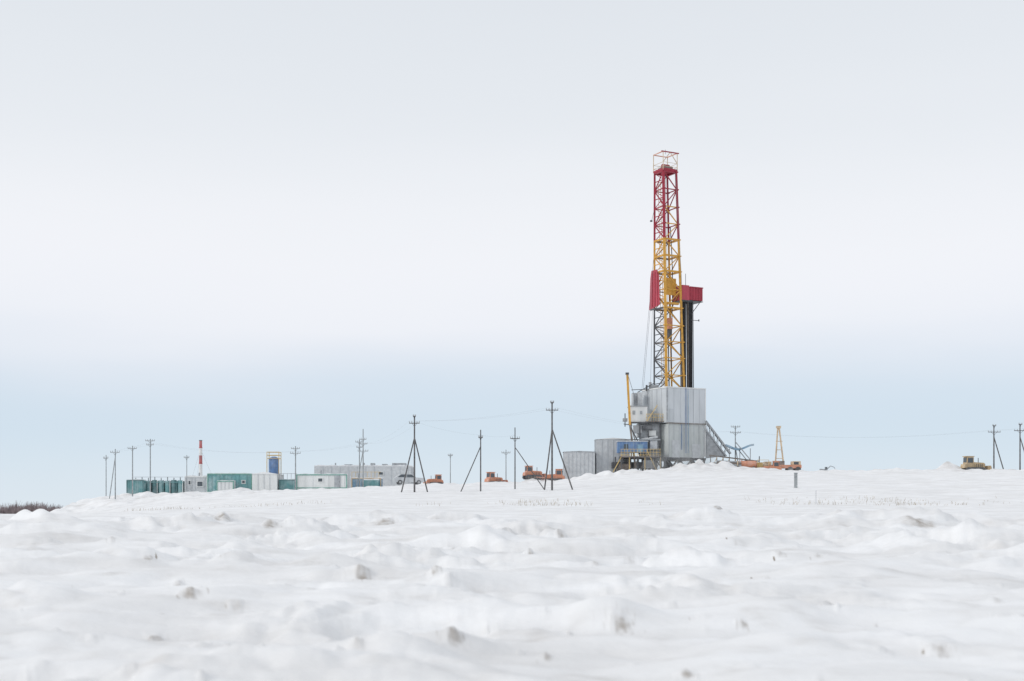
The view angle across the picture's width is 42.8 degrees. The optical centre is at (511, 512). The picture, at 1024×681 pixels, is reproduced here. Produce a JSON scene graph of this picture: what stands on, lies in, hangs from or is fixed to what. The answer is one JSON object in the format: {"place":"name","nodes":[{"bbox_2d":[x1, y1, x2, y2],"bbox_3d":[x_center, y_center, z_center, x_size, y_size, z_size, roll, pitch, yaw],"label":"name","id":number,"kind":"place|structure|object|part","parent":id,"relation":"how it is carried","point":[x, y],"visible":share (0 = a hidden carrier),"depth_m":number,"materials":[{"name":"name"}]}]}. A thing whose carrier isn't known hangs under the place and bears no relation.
{"place":"outdoors","nodes":[
{"label":"outdoors","id":0,"kind":"place"},
{"bbox_2d":[0,459,1023,680],"bbox_3d":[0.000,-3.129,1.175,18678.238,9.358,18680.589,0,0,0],"label":"snow ground","id":1,"kind":"structure","parent":0,"point":[705,572],"depth_m":11.59,"materials":[{"name":"white snow"}]},
{"bbox_2d":[0,500,61,513],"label":"distant tree line","id":2,"kind":"object","parent":1,"relation":"on","point":[14,509],"visible":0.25,"depth_m":601.89,"materials":[{"name":"plant"}]},
{"bbox_2d":[103,457,107,495],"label":"utility pole","id":3,"kind":"object","parent":1,"relation":"on","point":[106,475],"visible":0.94,"depth_m":194.99,"materials":[{"name":"grey wood"}]},
{"bbox_2d":[109,449,119,498],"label":"utility pole","id":4,"kind":"object","parent":1,"relation":"on","point":[115,452],"visible":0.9,"depth_m":186.95,"materials":[{"name":"grey wood"}]},
{"bbox_2d":[128,446,136,495],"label":"utility pole","id":5,"kind":"object","parent":1,"relation":"on","point":[132,448],"visible":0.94,"depth_m":189.92,"materials":[{"name":"grey wood"}]},
{"bbox_2d":[126,479,145,493],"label":"shipping container","id":6,"kind":"object","parent":1,"relation":"on","point":[139,485],"visible":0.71,"depth_m":198.80,"materials":[{"name":"teal metal"}]},
{"bbox_2d":[145,439,154,491],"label":"utility pole","id":7,"kind":"object","parent":1,"relation":"on","point":[150,440],"visible":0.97,"depth_m":194.93,"materials":[{"name":"grey wood"}]},
{"bbox_2d":[135,477,183,493],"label":"mud tank battery","id":8,"kind":"object","parent":1,"relation":"on","point":[167,486],"visible":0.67,"depth_m":200.53,"materials":[{"name":"teal metal"}]},
{"bbox_2d":[184,455,188,491],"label":"utility pole","id":9,"kind":"object","parent":1,"relation":"on","point":[186,457],"visible":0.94,"depth_m":199.95,"materials":[{"name":"grey wood"}]},
{"bbox_2d":[184,473,206,491],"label":"site trailer","id":10,"kind":"object","parent":1,"relation":"on","point":[197,483],"visible":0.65,"depth_m":201.00,"materials":[{"name":"white metal"}]},
{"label":"windows and door","id":11,"kind":"part","parent":10,"relation":"part of","materials":[{"name":"white glass"}]},
{"bbox_2d":[193,440,208,475],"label":"striped chimney","id":12,"kind":"object","parent":1,"relation":"on","point":[200,457],"visible":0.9,"depth_m":205.79,"materials":[{"name":"metal"}]},
{"bbox_2d":[216,480,235,490],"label":"utility shed","id":13,"kind":"structure","parent":1,"relation":"on","point":[225,484],"depth_m":198.80,"materials":[{"name":"white metal"}]},
{"bbox_2d":[207,473,252,491],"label":"shipping container","id":14,"kind":"object","parent":1,"relation":"on","point":[243,480],"visible":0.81,"depth_m":200.50,"materials":[{"name":"teal metal"}]},
{"bbox_2d":[252,472,282,490],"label":"utility shed","id":15,"kind":"structure","parent":1,"relation":"on","point":[265,480],"depth_m":200.00,"materials":[{"name":"white metal"}]},
{"bbox_2d":[267,452,280,473],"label":"blue silo","id":16,"kind":"object","parent":1,"relation":"on","point":[273,464],"visible":0.61,"depth_m":207.27,"materials":[{"name":"blue metal"}]},
{"bbox_2d":[279,473,296,489],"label":"shipping container","id":17,"kind":"object","parent":1,"relation":"on","point":[287,483],"visible":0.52,"depth_m":201.00,"materials":[{"name":"teal metal"}]},
{"bbox_2d":[290,446,300,489],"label":"utility pole","id":18,"kind":"object","parent":1,"relation":"on","point":[295,448],"visible":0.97,"depth_m":198.40,"materials":[{"name":"grey wood"}]},
{"bbox_2d":[296,470,348,489],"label":"site trailer","id":19,"kind":"object","parent":1,"relation":"on","point":[320,480],"visible":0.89,"depth_m":199.00,"materials":[{"name":"white metal"}]},
{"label":"windows and door","id":20,"kind":"part","parent":19,"relation":"part of","materials":[{"name":"white metal"}]},
{"bbox_2d":[355,439,361,486],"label":"utility pole","id":21,"kind":"object","parent":1,"relation":"on","point":[359,447],"visible":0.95,"depth_m":200.22,"materials":[{"name":"grey wood"}]},
{"bbox_2d":[356,429,365,486],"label":"utility pole","id":22,"kind":"object","parent":1,"relation":"on","point":[363,439],"visible":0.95,"depth_m":199.97,"materials":[{"name":"grey wood"}]},
{"bbox_2d":[314,466,413,487],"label":"building","id":23,"kind":"structure","parent":1,"relation":"on","point":[390,473],"depth_m":214.00,"materials":[{"name":"grey metal"}]},
{"bbox_2d":[314,465,412,466],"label":"roof snow","id":24,"kind":"structure","parent":23,"relation":"on","point":[362,465],"depth_m":214.13,"materials":[{"name":"white snow"}]},
{"bbox_2d":[344,463,406,465],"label":"roof units","id":25,"kind":"object","parent":23,"relation":"on","point":[372,464],"visible":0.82,"depth_m":215.00},
{"bbox_2d":[351,472,382,487],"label":"equipment skid","id":26,"kind":"object","parent":1,"relation":"on","point":[353,481],"visible":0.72,"depth_m":203.00,"materials":[{"name":"metal"}]},
{"bbox_2d":[364,479,378,486],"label":"shipping container","id":27,"kind":"object","parent":1,"relation":"on","point":[371,482],"visible":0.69,"depth_m":201.10,"materials":[{"name":"teal metal"}]},
{"bbox_2d":[393,474,423,484],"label":"parked car","id":28,"kind":"object","parent":1,"relation":"on","point":[398,479],"visible":0.94,"depth_m":187.64,"materials":[{"name":"paint"}]},
{"bbox_2d":[401,415,427,491],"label":"utility pole","id":29,"kind":"object","parent":1,"relation":"on","point":[414,439],"visible":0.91,"depth_m":150.15,"materials":[{"name":"grey wood"}]},
{"bbox_2d":[423,474,443,483],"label":"bulldozer","id":30,"kind":"object","parent":1,"relation":"on","point":[438,478],"visible":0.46,"depth_m":193.69,"materials":[{"name":"metal"}]},
{"bbox_2d":[448,454,452,482],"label":"utility pole","id":31,"kind":"object","parent":1,"relation":"on","point":[450,455],"visible":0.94,"depth_m":194.95,"materials":[{"name":"grey wood"}]},
{"bbox_2d":[460,430,482,491],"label":"utility pole","id":32,"kind":"object","parent":1,"relation":"on","point":[480,436],"visible":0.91,"depth_m":149.92,"materials":[{"name":"grey wood"}]},
{"bbox_2d":[484,472,507,481],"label":"bulldozer","id":33,"kind":"object","parent":1,"relation":"on","point":[490,477],"visible":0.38,"depth_m":191.42,"materials":[{"name":"metal"}]},
{"bbox_2d":[510,435,543,488],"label":"utility pole","id":34,"kind":"object","parent":1,"relation":"on","point":[515,438],"visible":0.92,"depth_m":151.96,"materials":[{"name":"grey wood"}]},
{"bbox_2d":[522,466,545,479],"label":"bulldozer","id":35,"kind":"object","parent":1,"relation":"on","point":[527,473],"visible":0.88,"depth_m":192.46,"materials":[{"name":"metal"}]},
{"bbox_2d":[547,469,564,480],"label":"bulldozer","id":36,"kind":"object","parent":1,"relation":"on","point":[558,475],"visible":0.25,"depth_m":195.44,"materials":[{"name":"metal"}]},
{"bbox_2d":[544,401,572,489],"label":"utility pole","id":37,"kind":"object","parent":1,"relation":"on","point":[552,434],"visible":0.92,"depth_m":149.92,"materials":[{"name":"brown wood"}]},
{"bbox_2d":[122,408,1017,452],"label":"power lines","id":38,"kind":"object","parent":37,"relation":"attached to","point":[537,411],"visible":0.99,"depth_m":189.79,"materials":[{"name":"metal"}]},
{"bbox_2d":[127,495,1003,510],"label":"dry grass stubble","id":39,"kind":"object","parent":1,"relation":"on","point":[639,502],"visible":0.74,"depth_m":109.09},
{"bbox_2d":[563,451,594,478],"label":"storage building","id":40,"kind":"structure","parent":1,"relation":"on","point":[578,463],"depth_m":198.60,"materials":[{"name":"grey metal"}]},
{"bbox_2d":[594,438,629,473],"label":"storage building","id":41,"kind":"structure","parent":1,"relation":"on","point":[605,451],"depth_m":199.80,"materials":[{"name":"grey metal"}]},
{"bbox_2d":[611,150,758,471],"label":"drilling rig","id":42,"kind":"object","parent":1,"relation":"on","point":[681,407],"visible":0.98,"depth_m":199.15,"materials":[{"name":"grey metal"}]},
{"bbox_2d":[669,409,700,457],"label":"doors","id":43,"kind":"structure","parent":42,"relation":"in","point":[696,448],"depth_m":197.09,"materials":[{"name":"grey metal"}]},
{"bbox_2d":[716,460,741,466],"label":"pipe rack","id":44,"kind":"object","parent":1,"relation":"on","point":[736,463],"visible":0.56,"depth_m":196.06,"materials":[{"name":"grey metal"}]},
{"bbox_2d":[730,426,745,460],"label":"utility pole","id":45,"kind":"object","parent":1,"relation":"on","point":[735,432],"visible":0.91,"depth_m":199.91,"materials":[{"name":"grey wood"}]},
{"bbox_2d":[738,459,756,467],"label":"fuel tank","id":46,"kind":"object","parent":1,"relation":"on","point":[746,463],"visible":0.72,"depth_m":196.13,"materials":[{"name":"metal"}]},
{"bbox_2d":[756,456,767,467],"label":"pump skid","id":47,"kind":"object","parent":1,"relation":"on","point":[760,464],"visible":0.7,"depth_m":196.55,"materials":[{"name":"yellow metal"}]},
{"bbox_2d":[762,461,781,469],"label":"bulldozer","id":48,"kind":"object","parent":1,"relation":"on","point":[776,464],"visible":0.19,"depth_m":194.73,"materials":[{"name":"metal"}]},
{"bbox_2d":[763,426,801,469],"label":"mobile crane","id":49,"kind":"object","parent":1,"relation":"on","point":[795,465],"visible":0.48,"depth_m":197.40,"materials":[{"name":"orange metal"}]},
{"bbox_2d":[794,473,797,487],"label":"marker post","id":50,"kind":"object","parent":1,"relation":"on","point":[795,480],"visible":0.82,"depth_m":138.90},
{"bbox_2d":[960,456,991,469],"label":"bulldozer","id":51,"kind":"object","parent":1,"relation":"on","point":[968,463],"visible":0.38,"depth_m":191.86,"materials":[{"name":"metal"}]},
{"bbox_2d":[988,424,1003,468],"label":"utility pole","id":52,"kind":"object","parent":1,"relation":"on","point":[994,442],"visible":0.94,"depth_m":189.92,"materials":[{"name":"grey wood"}]},
{"bbox_2d":[1014,423,1023,469],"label":"utility pole","id":53,"kind":"object","parent":1,"relation":"on","point":[1020,440],"visible":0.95,"depth_m":189.92,"materials":[{"name":"grey wood"}]},
{"bbox_2d":[0,0,1023,508],"label":"sky","id":54,"kind":"structure","parent":0,"point":[256,228],"materials":[{"name":"white"}]}
]}

